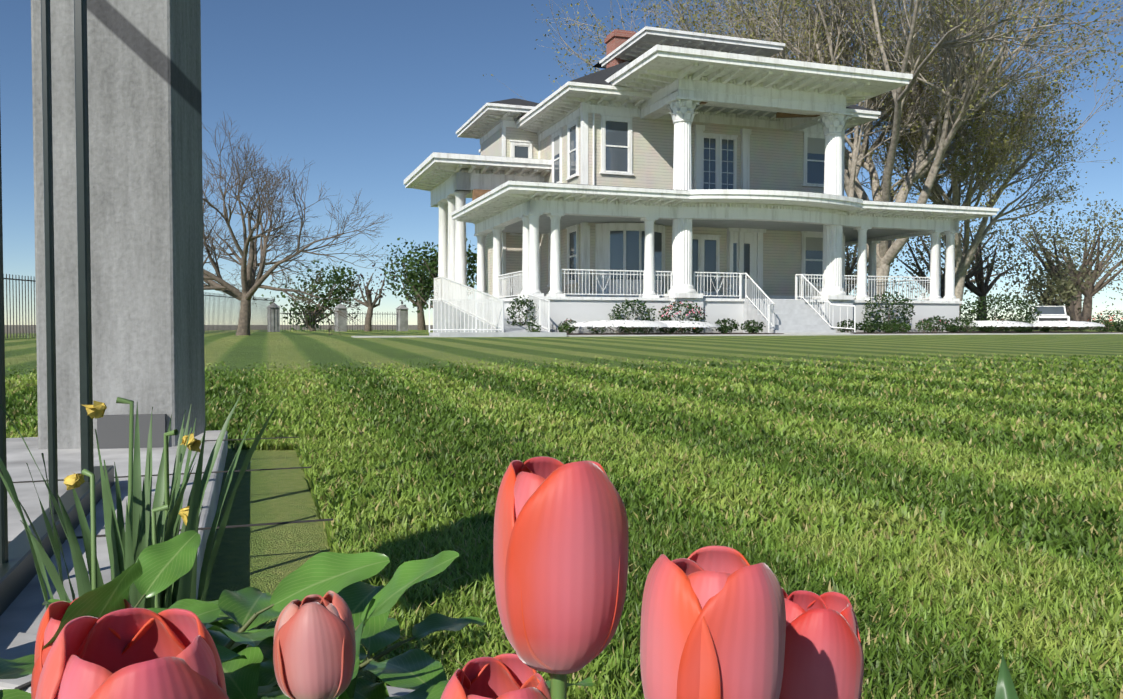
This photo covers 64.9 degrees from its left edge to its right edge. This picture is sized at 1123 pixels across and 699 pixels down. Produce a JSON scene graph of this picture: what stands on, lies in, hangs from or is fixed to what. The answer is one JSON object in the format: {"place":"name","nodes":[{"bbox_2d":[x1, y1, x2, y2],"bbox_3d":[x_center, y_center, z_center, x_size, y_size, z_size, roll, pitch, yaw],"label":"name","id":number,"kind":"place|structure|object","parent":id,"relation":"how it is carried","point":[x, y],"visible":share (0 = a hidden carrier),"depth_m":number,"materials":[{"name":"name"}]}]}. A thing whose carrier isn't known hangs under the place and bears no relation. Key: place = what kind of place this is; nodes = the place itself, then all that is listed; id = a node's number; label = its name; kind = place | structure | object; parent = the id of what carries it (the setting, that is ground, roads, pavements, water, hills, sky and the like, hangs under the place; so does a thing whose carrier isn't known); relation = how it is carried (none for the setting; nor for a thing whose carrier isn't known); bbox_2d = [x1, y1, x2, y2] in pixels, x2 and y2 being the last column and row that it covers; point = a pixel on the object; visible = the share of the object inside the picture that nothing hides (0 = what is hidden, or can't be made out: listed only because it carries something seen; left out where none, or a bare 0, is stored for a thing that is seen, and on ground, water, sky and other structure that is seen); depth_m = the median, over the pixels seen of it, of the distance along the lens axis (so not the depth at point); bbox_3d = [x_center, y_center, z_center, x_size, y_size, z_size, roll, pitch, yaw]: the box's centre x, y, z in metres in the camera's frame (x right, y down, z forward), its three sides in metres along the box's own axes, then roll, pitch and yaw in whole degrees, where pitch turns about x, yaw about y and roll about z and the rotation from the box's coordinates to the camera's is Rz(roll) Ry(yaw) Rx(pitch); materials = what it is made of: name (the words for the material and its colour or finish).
{"place":"outdoors","nodes":[
{"label":"outdoors","id":0,"kind":"place"},
{"bbox_2d":[0,530,592,698],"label":"tulip","id":1,"kind":"object","parent":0,"point":[249,671],"depth_m":0.66,"materials":[{"name":"green plant"}]},
{"bbox_2d":[31,597,132,698],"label":"tulip","id":2,"kind":"object","parent":1,"relation":"attached to","point":[52,617],"visible":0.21,"depth_m":0.47,"materials":[{"name":"pink plant"}]},
{"bbox_2d":[35,608,228,698],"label":"tulip","id":3,"kind":"object","parent":1,"relation":"attached to","point":[137,653],"visible":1,"depth_m":0.30,"materials":[{"name":"pink plant"}]},
{"bbox_2d":[0,0,1122,324],"label":"sky","id":4,"kind":"structure","parent":0,"point":[363,91],"materials":[{"name":"blue"}]},
{"bbox_2d":[5,325,1118,333],"bbox_3d":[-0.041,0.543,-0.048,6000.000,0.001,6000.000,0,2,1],"label":"earth ground","id":5,"kind":"structure","parent":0,"point":[297,327],"depth_m":179.77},
{"bbox_2d":[845,245,895,296],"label":"tree","id":6,"kind":"object","parent":5,"relation":"on","point":[852,268],"visible":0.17,"depth_m":74.56,"materials":[{"name":"green plant"}]},
{"bbox_2d":[845,237,914,294],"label":"tree","id":7,"kind":"object","parent":5,"relation":"on","point":[847,253],"visible":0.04,"depth_m":82.86,"materials":[{"name":"green plant"}]},
{"bbox_2d":[887,225,1022,300],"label":"tree","id":8,"kind":"object","parent":5,"relation":"on","point":[921,273],"visible":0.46,"depth_m":70.72,"materials":[{"name":"green plant"}]},
{"bbox_2d":[896,190,1030,295],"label":"tree","id":9,"kind":"object","parent":5,"relation":"on","point":[967,273],"visible":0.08,"depth_m":88.14,"materials":[{"name":"green plant"}]},
{"bbox_2d":[904,205,1053,329],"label":"tree","id":10,"kind":"object","parent":5,"relation":"on","point":[982,288],"visible":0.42,"depth_m":74.85,"materials":[{"name":"green plant"}]},
{"bbox_2d":[1028,306,1069,320],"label":"bench","id":11,"kind":"object","parent":5,"relation":"on","point":[1065,315],"depth_m":57.17,"materials":[{"name":"white wood"}]},
{"bbox_2d":[1032,318,1068,329],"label":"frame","id":12,"kind":"object","parent":11,"relation":"attached to","point":[1049,319],"visible":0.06,"depth_m":56.03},
{"bbox_2d":[1005,259,1094,329],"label":"tree","id":13,"kind":"object","parent":5,"relation":"on","point":[1052,286],"visible":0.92,"depth_m":58.65,"materials":[{"name":"green plant"}]},
{"bbox_2d":[993,208,1122,320],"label":"tree","id":14,"kind":"object","parent":5,"relation":"on","point":[1079,304],"visible":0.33,"depth_m":90.86,"materials":[{"name":"brown plant"}]},
{"bbox_2d":[994,192,1122,329],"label":"tree","id":15,"kind":"object","parent":5,"relation":"on","point":[1093,290],"visible":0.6,"depth_m":76.75,"materials":[{"name":"green plant"}]},
{"bbox_2d":[1000,192,1122,329],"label":"tree","id":16,"kind":"object","parent":5,"relation":"on","point":[1086,261],"visible":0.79,"depth_m":69.16,"materials":[{"name":"green plant"}]},
{"bbox_2d":[1096,245,1122,299],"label":"tree","id":17,"kind":"object","parent":5,"relation":"on","point":[1107,267],"visible":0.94,"depth_m":74.49,"materials":[{"name":"green plant"}]},
{"bbox_2d":[4,330,1122,698],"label":"lawn ground","id":18,"kind":"structure","parent":0,"point":[264,558],"depth_m":12.79,"materials":[{"name":"green plant"}]},
{"bbox_2d":[3,274,273,337],"bbox_3d":[-14.065,-1.212,28.576,0.030,1.750,29.018,0,2,0],"label":"fence","id":19,"kind":"object","parent":18,"relation":"on","point":[263,305],"visible":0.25,"depth_m":35.14,"materials":[{"name":"grey metal"}]},
{"bbox_2d":[0,430,414,696],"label":"stone ledge","id":20,"kind":"object","parent":18,"relation":"on","point":[21,616],"visible":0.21,"depth_m":2.11,"materials":[{"name":"grey stone"}]},
{"bbox_2d":[0,0,113,615],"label":"fence gate","id":21,"kind":"structure","parent":20,"relation":"on","point":[18,571],"depth_m":1.75,"materials":[{"name":"paint"}]},
{"bbox_2d":[31,0,204,448],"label":"fence pillar","id":22,"kind":"structure","parent":20,"relation":"on","point":[145,175],"depth_m":3.05,"materials":[{"name":"concrete"}]},
{"bbox_2d":[97,414,166,448],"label":"base block","id":23,"kind":"structure","parent":22,"relation":"attached to","point":[112,431],"depth_m":3.05,"materials":[{"name":"grey concrete"}]},
{"bbox_2d":[0,389,285,609],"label":"daffodil","id":24,"kind":"object","parent":20,"relation":"on","point":[125,548],"depth_m":0.93,"materials":[{"name":"green plant"}]},
{"bbox_2d":[8,437,332,689],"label":"concrete joints","id":25,"kind":"object","parent":20,"relation":"on","point":[24,686],"visible":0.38,"depth_m":1.92,"materials":[{"name":"grey concrete"}]},
{"bbox_2d":[202,111,396,335],"bbox_3d":[-10.229,-3.518,28.628,10.813,7.244,7.733,0,2,1],"label":"bare tree","id":26,"kind":"object","parent":18,"relation":"on","point":[250,284],"visible":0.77,"depth_m":27.88,"materials":[{"name":"brown plant"}]},
{"bbox_2d":[261,260,363,330],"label":"tree","id":27,"kind":"object","parent":18,"relation":"on","point":[310,322],"visible":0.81,"depth_m":47.65,"materials":[{"name":"green plant"}]},
{"bbox_2d":[267,302,407,331],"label":"fence pillars","id":28,"kind":"structure","parent":18,"relation":"on","point":[273,311],"depth_m":44.91,"materials":[{"name":"grey stone"}]},
{"bbox_2d":[273,299,402,331],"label":"fence","id":29,"kind":"object","parent":18,"relation":"on","point":[312,313],"visible":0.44,"depth_m":44.56,"materials":[{"name":"grey metal"}]},
{"bbox_2d":[345,263,394,330],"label":"tree","id":30,"kind":"object","parent":18,"relation":"on","point":[370,304],"visible":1,"depth_m":45.94,"materials":[{"name":"green plant"}]},
{"bbox_2d":[381,237,437,329],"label":"tree","id":31,"kind":"object","parent":18,"relation":"on","point":[407,280],"visible":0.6,"depth_m":57.28,"materials":[{"name":"green plant"}]},
{"bbox_2d":[398,238,476,313],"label":"tree","id":32,"kind":"object","parent":18,"relation":"on","point":[471,260],"visible":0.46,"depth_m":52.45,"materials":[{"name":"green plant"}]},
{"bbox_2d":[429,301,566,336],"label":"house ramp","id":33,"kind":"structure","parent":18,"relation":"on","point":[449,317],"depth_m":28.81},
{"bbox_2d":[5,351,1122,698],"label":"grass","id":34,"kind":"structure","parent":18,"relation":"on","point":[1035,491],"depth_m":2.73,"materials":[{"name":"green plant"}]},
{"bbox_2d":[345,598,1018,698],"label":"tulip","id":35,"kind":"object","parent":18,"relation":"on","point":[1005,688],"depth_m":0.49,"materials":[{"name":"green plant"}]},
{"bbox_2d":[273,590,355,698],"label":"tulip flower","id":36,"kind":"object","parent":35,"relation":"on","point":[314,650],"visible":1,"depth_m":0.43,"materials":[{"name":"pink plant"}]},
{"bbox_2d":[440,653,550,698],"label":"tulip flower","id":37,"kind":"object","parent":35,"relation":"attached to","point":[507,676],"visible":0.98,"depth_m":0.40,"materials":[{"name":"pink plant"}]},
{"bbox_2d":[493,456,628,673],"bbox_3d":[0.000,0.090,0.379,0.058,0.090,0.057,0,2,1],"label":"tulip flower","id":38,"kind":"object","parent":35,"relation":"on","point":[560,547],"visible":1,"depth_m":0.36,"materials":[{"name":"pink plant"}]},
{"bbox_2d":[640,546,785,698],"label":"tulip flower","id":39,"kind":"object","parent":35,"relation":"on","point":[713,622],"visible":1,"depth_m":0.33,"materials":[{"name":"pink plant"}]},
{"bbox_2d":[779,588,863,698],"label":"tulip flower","id":40,"kind":"object","parent":35,"relation":"on","point":[824,657],"visible":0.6,"depth_m":0.42,"materials":[{"name":"pink plant"}]},
{"bbox_2d":[404,26,998,303],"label":"house trim","id":41,"kind":"structure","parent":18,"relation":"on","point":[660,73],"depth_m":32.86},
{"bbox_2d":[484,299,958,332],"bbox_3d":[5.331,-1.301,37.675,17.800,1.180,12.320,-1,2,-19],"label":"house porch base","id":42,"kind":"object","parent":18,"relation":"on","point":[562,311],"visible":0.36,"depth_m":31.23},
{"bbox_2d":[481,113,823,297],"bbox_3d":[3.695,-7.187,39.756,13.000,10.270,11.000,-1,2,-19],"label":"house siding","id":43,"kind":"object","parent":42,"relation":"on","point":[776,159],"visible":0.1,"depth_m":35.47,"materials":[{"name":"beige wood"}]},
{"bbox_2d":[428,269,930,332],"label":"house railings","id":44,"kind":"object","parent":42,"relation":"on","point":[444,287],"visible":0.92,"depth_m":30.80,"materials":[{"name":"white wood"}]},
{"bbox_2d":[437,100,955,299],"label":"house columns","id":45,"kind":"structure","parent":42,"relation":"on","point":[452,260],"depth_m":33.57,"materials":[{"name":"white wood"}]},
{"bbox_2d":[553,0,1020,177],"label":"tree","id":46,"kind":"object","parent":18,"relation":"on","point":[792,40],"visible":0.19,"depth_m":54.39,"materials":[{"name":"brown plant"}]},
{"bbox_2d":[743,299,852,333],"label":"house steps","id":47,"kind":"structure","parent":18,"relation":"on","point":[794,316],"depth_m":30.97,"materials":[{"name":"white concrete"}]},
{"bbox_2d":[483,0,1122,299],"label":"tree","id":48,"kind":"object","parent":18,"relation":"on","point":[887,251],"visible":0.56,"depth_m":48.89,"materials":[{"name":"brown plant"}]},
{"bbox_2d":[794,0,1122,317],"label":"tree","id":49,"kind":"object","parent":18,"relation":"on","point":[964,255],"visible":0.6,"depth_m":53.47,"materials":[{"name":"brown plant"}]},
{"bbox_2d":[1088,309,1122,331],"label":"shrub","id":50,"kind":"object","parent":18,"relation":"on","point":[1113,315],"visible":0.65,"depth_m":37.18,"materials":[{"name":"white plant"}]},
{"bbox_2d":[472,102,824,291],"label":"house window","id":51,"kind":"structure","parent":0,"point":[616,157],"depth_m":34.52,"materials":[{"name":"glass"}]},
{"bbox_2d":[554,135,824,250],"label":"house blinds","id":52,"kind":"object","parent":51,"relation":"attached to","point":[815,145],"visible":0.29,"depth_m":36.27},
{"bbox_2d":[502,105,920,241],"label":"house porch ceilings","id":53,"kind":"object","parent":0,"point":[850,234],"visible":0.27,"depth_m":34.04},
{"bbox_2d":[438,60,992,207],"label":"house roof","id":54,"kind":"structure","parent":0,"point":[601,76],"depth_m":34.27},
{"bbox_2d":[604,29,635,67],"bbox_3d":[2.540,-11.856,37.709,1.090,3.220,1.090,-1,2,-19],"label":"house chimney","id":55,"kind":"object","parent":54,"relation":"on","point":[615,39],"visible":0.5,"depth_m":37.22,"materials":[{"name":"red brick"}]},
{"bbox_2d":[351,333,1122,337],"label":"house path","id":56,"kind":"structure","parent":0,"point":[799,334],"depth_m":28.10,"materials":[{"name":"concrete"}]},
{"bbox_2d":[567,330,1122,334],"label":"edging","id":57,"kind":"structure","parent":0,"point":[837,332],"depth_m":30.63,"materials":[{"name":"white concrete"}]},
{"bbox_2d":[506,295,538,325],"bbox_3d":[-1.252,-1.113,28.334,1.126,1.272,1.121,0,2,1],"label":"shrub","id":58,"kind":"object","parent":57,"relation":"on","point":[518,308],"visible":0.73,"depth_m":28.19,"materials":[{"name":"green plant"}]},
{"bbox_2d":[525,322,540,331],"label":"shrub","id":59,"kind":"object","parent":57,"relation":"on","point":[535,325],"visible":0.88,"depth_m":26.51,"materials":[{"name":"green plant"}]},
{"bbox_2d":[558,322,574,333],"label":"shrub","id":60,"kind":"object","parent":57,"relation":"on","point":[562,329],"visible":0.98,"depth_m":26.86,"materials":[{"name":"green plant"}]},
{"bbox_2d":[560,318,577,333],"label":"shrub","id":61,"kind":"object","parent":57,"relation":"on","point":[570,320],"visible":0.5,"depth_m":28.27,"materials":[{"name":"green plant"}]},
{"bbox_2d":[587,324,605,333],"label":"shrub","id":62,"kind":"object","parent":57,"relation":"on","point":[595,329],"visible":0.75,"depth_m":27.37,"materials":[{"name":"green plant"}]},
{"bbox_2d":[570,320,667,333],"bbox_3d":[1.885,-0.725,28.486,3.444,0.464,3.437,0,2,1],"label":"flower bed","id":63,"kind":"object","parent":57,"relation":"on","point":[634,323],"visible":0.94,"depth_m":27.27,"materials":[{"name":"white plant"}]},
{"bbox_2d":[621,326,636,333],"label":"shrub","id":64,"kind":"object","parent":57,"relation":"on","point":[628,330],"visible":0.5,"depth_m":27.46,"materials":[{"name":"green plant"}]},
{"bbox_2d":[608,299,655,332],"bbox_3d":[2.374,-1.122,29.724,1.650,1.178,1.608,0,2,1],"label":"shrub","id":65,"kind":"object","parent":57,"relation":"on","point":[643,306],"visible":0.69,"depth_m":29.51,"materials":[{"name":"green plant"}]},
{"bbox_2d":[638,326,652,333],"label":"shrub","id":66,"kind":"object","parent":57,"relation":"on","point":[645,331],"visible":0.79,"depth_m":27.89,"materials":[{"name":"green plant"}]},
{"bbox_2d":[658,327,676,333],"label":"shrub","id":67,"kind":"object","parent":57,"relation":"on","point":[671,330],"visible":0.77,"depth_m":27.82,"materials":[{"name":"green plant"}]},
{"bbox_2d":[633,320,720,332],"bbox_3d":[3.711,-0.737,29.021,3.037,0.458,3.041,0,2,1],"label":"flower bed","id":68,"kind":"object","parent":57,"relation":"on","point":[685,324],"visible":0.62,"depth_m":27.91,"materials":[{"name":"white plant"}]},
{"bbox_2d":[658,300,706,332],"bbox_3d":[4.139,-1.134,30.219,1.729,1.174,1.727,0,2,1],"label":"shrub","id":69,"kind":"object","parent":57,"relation":"on","point":[688,306],"visible":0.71,"depth_m":29.96,"materials":[{"name":"green plant"}]},
{"bbox_2d":[691,327,703,333],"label":"shrub","id":70,"kind":"object","parent":57,"relation":"on","point":[697,330],"visible":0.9,"depth_m":28.39,"materials":[{"name":"green plant"}]},
{"bbox_2d":[717,324,729,332],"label":"shrub","id":71,"kind":"object","parent":57,"relation":"on","point":[722,328],"visible":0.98,"depth_m":28.65,"materials":[{"name":"green plant"}]},
{"bbox_2d":[714,318,739,332],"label":"shrub","id":72,"kind":"object","parent":57,"relation":"on","point":[725,321],"visible":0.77,"depth_m":29.66,"materials":[{"name":"green plant"}]},
{"bbox_2d":[740,320,765,332],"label":"shrub","id":73,"kind":"object","parent":57,"relation":"on","point":[747,325],"visible":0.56,"depth_m":29.79,"materials":[{"name":"green plant"}]},
{"bbox_2d":[747,325,759,332],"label":"shrub","id":74,"kind":"object","parent":57,"relation":"on","point":[751,329],"visible":0.98,"depth_m":29.05,"materials":[{"name":"green plant"}]},
{"bbox_2d":[837,319,859,332],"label":"shrub","id":75,"kind":"object","parent":57,"relation":"on","point":[843,325],"visible":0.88,"depth_m":30.86,"materials":[{"name":"green plant"}]},
{"bbox_2d":[862,323,877,332],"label":"shrub","id":76,"kind":"object","parent":57,"relation":"on","point":[871,330],"visible":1,"depth_m":30.76,"materials":[{"name":"green plant"}]},
{"bbox_2d":[859,319,880,331],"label":"shrub","id":77,"kind":"object","parent":57,"relation":"on","point":[871,322],"visible":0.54,"depth_m":31.18,"materials":[{"name":"green plant"}]},
{"bbox_2d":[862,291,914,331],"bbox_3d":[12.202,-1.397,32.941,1.918,1.548,1.960,0,2,1],"label":"shrub","id":78,"kind":"object","parent":57,"relation":"on","point":[904,310],"visible":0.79,"depth_m":32.65,"materials":[{"name":"green plant"}]},
{"bbox_2d":[880,324,898,332],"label":"shrub","id":79,"kind":"object","parent":57,"relation":"on","point":[890,329],"visible":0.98,"depth_m":30.65,"materials":[{"name":"green plant"}]},
{"bbox_2d":[880,321,900,332],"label":"shrub","id":80,"kind":"object","parent":57,"relation":"on","point":[889,322],"visible":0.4,"depth_m":31.55,"materials":[{"name":"green plant"}]},
{"bbox_2d":[896,322,910,332],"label":"shrub","id":81,"kind":"object","parent":57,"relation":"on","point":[906,326],"visible":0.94,"depth_m":31.16,"materials":[{"name":"green plant"}]},
{"bbox_2d":[915,320,932,332],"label":"shrub","id":82,"kind":"object","parent":57,"relation":"on","point":[926,327],"visible":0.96,"depth_m":31.48,"materials":[{"name":"green plant"}]},
{"bbox_2d":[915,318,945,331],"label":"shrub","id":83,"kind":"object","parent":57,"relation":"on","point":[929,324],"visible":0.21,"depth_m":33.49,"materials":[{"name":"green plant"}]},
{"bbox_2d":[922,315,949,332],"bbox_3d":[13.694,-0.941,32.298,0.966,0.673,1.054,0,2,1],"label":"shrub","id":84,"kind":"object","parent":57,"relation":"on","point":[938,322],"visible":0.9,"depth_m":32.18,"materials":[{"name":"green plant"}]},
{"bbox_2d":[945,324,959,332],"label":"shrub","id":85,"kind":"object","parent":57,"relation":"on","point":[950,328],"visible":0.96,"depth_m":31.76,"materials":[{"name":"green plant"}]},
{"bbox_2d":[944,317,972,331],"bbox_3d":[14.662,-0.915,32.531,0.995,0.610,0.951,1,2,41],"label":"shrub","id":86,"kind":"object","parent":57,"relation":"on","point":[956,319],"visible":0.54,"depth_m":32.41,"materials":[{"name":"green plant"}]},
{"bbox_2d":[960,320,977,332],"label":"shrub","id":87,"kind":"object","parent":57,"relation":"on","point":[964,327],"visible":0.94,"depth_m":31.90,"materials":[{"name":"green plant"}]},
{"bbox_2d":[978,324,994,332],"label":"shrub","id":88,"kind":"object","parent":57,"relation":"on","point":[987,328],"visible":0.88,"depth_m":32.17,"materials":[{"name":"green plant"}]},
{"bbox_2d":[954,320,1033,331],"bbox_3d":[16.017,-0.862,32.912,2.838,0.490,2.844,0,2,1],"label":"flower bed","id":89,"kind":"object","parent":57,"relation":"on","point":[994,323],"visible":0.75,"depth_m":31.88,"materials":[{"name":"white plant"}]},
{"bbox_2d":[959,294,1041,331],"bbox_3d":[17.421,-1.462,35.186,3.009,1.586,3.057,0,2,1],"label":"shrub","id":90,"kind":"object","parent":57,"relation":"on","point":[973,311],"visible":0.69,"depth_m":34.77,"materials":[{"name":"green plant"}]},
{"bbox_2d":[993,319,1009,331],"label":"shrub","id":91,"kind":"object","parent":57,"relation":"on","point":[1001,329],"visible":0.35,"depth_m":32.72,"materials":[{"name":"green plant"}]},
{"bbox_2d":[1010,324,1027,331],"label":"shrub","id":92,"kind":"object","parent":57,"relation":"on","point":[1018,329],"visible":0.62,"depth_m":32.68,"materials":[{"name":"green plant"}]},
{"bbox_2d":[1012,319,1033,331],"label":"shrub","id":93,"kind":"object","parent":57,"relation":"on","point":[1026,321],"visible":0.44,"depth_m":33.03,"materials":[{"name":"green plant"}]},
{"bbox_2d":[1039,326,1050,331],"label":"shrub","id":94,"kind":"object","parent":57,"relation":"on","point":[1046,329],"visible":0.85,"depth_m":33.37,"materials":[{"name":"green plant"}]},
{"bbox_2d":[1051,319,1067,331],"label":"shrub","id":95,"kind":"object","parent":57,"relation":"on","point":[1057,327],"visible":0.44,"depth_m":33.66,"materials":[{"name":"green plant"}]},
{"bbox_2d":[1031,321,1105,331],"bbox_3d":[18.971,-0.876,33.843,3.240,0.466,3.239,0,2,1],"label":"flower bed","id":96,"kind":"object","parent":57,"relation":"on","point":[1071,324],"visible":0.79,"depth_m":32.68,"materials":[{"name":"white plant"}]},
{"bbox_2d":[1071,327,1087,331],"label":"shrub","id":97,"kind":"object","parent":57,"relation":"on","point":[1079,328],"visible":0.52,"depth_m":33.88,"materials":[{"name":"green plant"}]},
{"bbox_2d":[1087,319,1114,331],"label":"shrub","id":98,"kind":"object","parent":57,"relation":"on","point":[1097,321],"visible":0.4,"depth_m":35.03,"materials":[{"name":"green plant"}]},
{"bbox_2d":[1098,320,1116,331],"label":"shrub","id":99,"kind":"object","parent":57,"relation":"on","point":[1109,328],"visible":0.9,"depth_m":34.21,"materials":[{"name":"green plant"}]},
{"bbox_2d":[1112,320,1122,331],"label":"shrub","id":100,"kind":"object","parent":57,"relation":"on","point":[1120,328],"visible":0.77,"depth_m":34.72,"materials":[{"name":"green plant"}]}
]}

